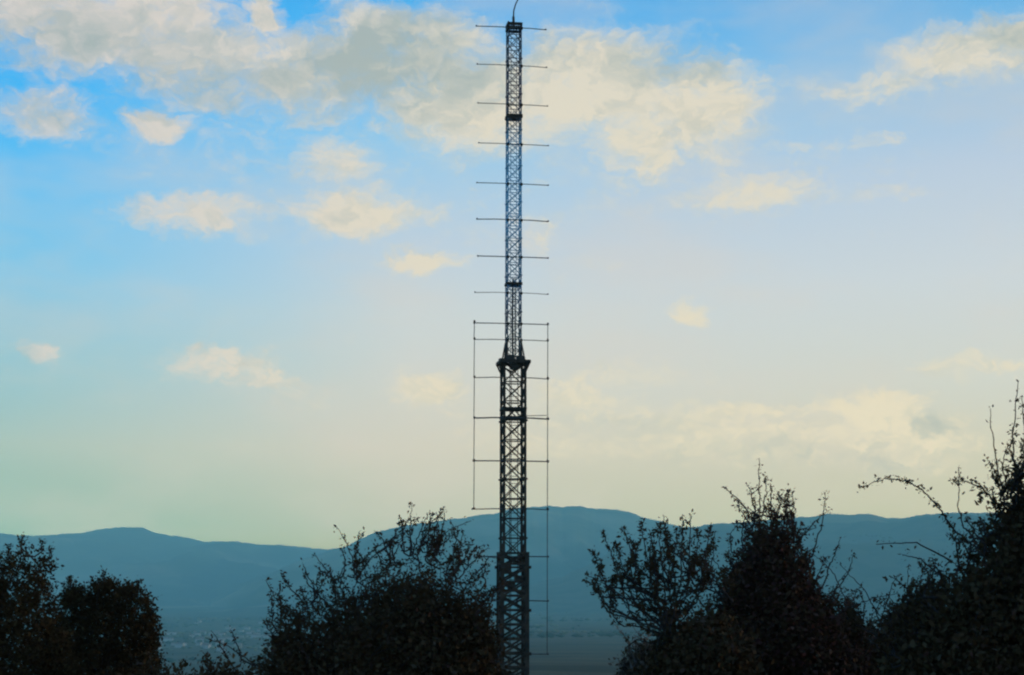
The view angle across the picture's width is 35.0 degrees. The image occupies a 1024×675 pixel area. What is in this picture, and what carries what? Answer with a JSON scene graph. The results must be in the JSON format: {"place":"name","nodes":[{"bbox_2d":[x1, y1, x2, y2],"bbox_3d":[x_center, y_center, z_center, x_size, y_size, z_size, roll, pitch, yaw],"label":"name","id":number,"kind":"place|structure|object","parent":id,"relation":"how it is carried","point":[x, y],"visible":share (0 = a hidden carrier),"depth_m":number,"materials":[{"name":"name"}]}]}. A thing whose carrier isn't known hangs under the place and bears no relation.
{"place":"outdoors","nodes":[
{"label":"outdoors","id":0,"kind":"place"},
{"bbox_2d":[0,506,996,612],"bbox_3d":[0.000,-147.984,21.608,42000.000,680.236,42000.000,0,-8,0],"label":"mountains","id":1,"kind":"structure","parent":0,"point":[181,574],"depth_m":10219.32,"materials":[{"name":"blue"}]},
{"bbox_2d":[0,514,998,674],"bbox_3d":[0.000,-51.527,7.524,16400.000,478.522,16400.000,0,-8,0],"label":"ground","id":2,"kind":"structure","parent":0,"point":[569,654],"depth_m":6350.72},
{"bbox_2d":[0,532,83,674],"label":"round tree","id":3,"kind":"object","parent":2,"relation":"on","point":[26,656],"visible":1,"depth_m":18.59,"materials":[{"name":"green plant"}]},
{"bbox_2d":[36,566,167,674],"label":"round tree","id":4,"kind":"object","parent":2,"relation":"on","point":[107,652],"visible":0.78,"depth_m":21.45,"materials":[{"name":"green plant"}]},
{"bbox_2d":[164,637,172,640],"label":"house","id":5,"kind":"structure","parent":2,"relation":"on","point":[168,638],"depth_m":4006.63,"materials":[{"name":"paint"}]},
{"bbox_2d":[175,642,184,647],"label":"house","id":6,"kind":"structure","parent":2,"relation":"on","point":[179,644],"depth_m":3549.34,"materials":[{"name":"paint"}]},
{"bbox_2d":[117,642,267,674],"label":"bush","id":7,"kind":"object","parent":2,"relation":"on","point":[151,669],"visible":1,"depth_m":16.68,"materials":[{"name":"green plant"}]},
{"bbox_2d":[201,644,210,648],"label":"house","id":8,"kind":"structure","parent":2,"relation":"on","point":[206,646],"depth_m":3483.88,"materials":[{"name":"paint"}]},
{"bbox_2d":[202,502,525,674],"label":"bushy shrub","id":9,"kind":"object","parent":2,"relation":"on","point":[418,628],"visible":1,"depth_m":19.38,"materials":[{"name":"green plant"}]},
{"bbox_2d":[9,534,980,663],"bbox_3d":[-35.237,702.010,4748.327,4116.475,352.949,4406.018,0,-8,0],"label":"valley trees","id":10,"kind":"object","parent":2,"relation":"on","point":[185,636],"visible":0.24,"depth_m":4009.05,"materials":[{"name":"plant"}]},
{"bbox_2d":[472,0,548,674],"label":"radio mast","id":11,"kind":"object","parent":2,"relation":"on","point":[515,363],"visible":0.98,"depth_m":67.00,"materials":[{"name":"metal"}]},
{"bbox_2d":[608,623,652,674],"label":"dry shrub","id":12,"kind":"object","parent":2,"relation":"on","point":[636,661],"visible":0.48,"depth_m":22.51,"materials":[{"name":"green plant"}]},
{"bbox_2d":[581,509,773,674],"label":"fan shrub","id":13,"kind":"object","parent":2,"relation":"on","point":[700,645],"visible":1,"depth_m":17.57,"materials":[{"name":"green plant"}]},
{"bbox_2d":[662,459,897,674],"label":"reddish bush","id":14,"kind":"object","parent":2,"relation":"on","point":[781,604],"visible":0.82,"depth_m":18.80,"materials":[{"name":"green plant"}]},
{"bbox_2d":[811,553,935,674],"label":"tangled bush","id":15,"kind":"object","parent":2,"relation":"on","point":[852,618],"visible":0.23,"depth_m":20.59,"materials":[{"name":"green plant"}]},
{"bbox_2d":[854,379,1023,674],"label":"bramble thicket","id":16,"kind":"object","parent":2,"relation":"on","point":[976,627],"visible":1,"depth_m":15.44,"materials":[{"name":"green plant"}]},
{"bbox_2d":[0,0,1023,548],"label":"sky","id":17,"kind":"structure","parent":0,"point":[241,241],"materials":[{"name":"blue"}]}
]}

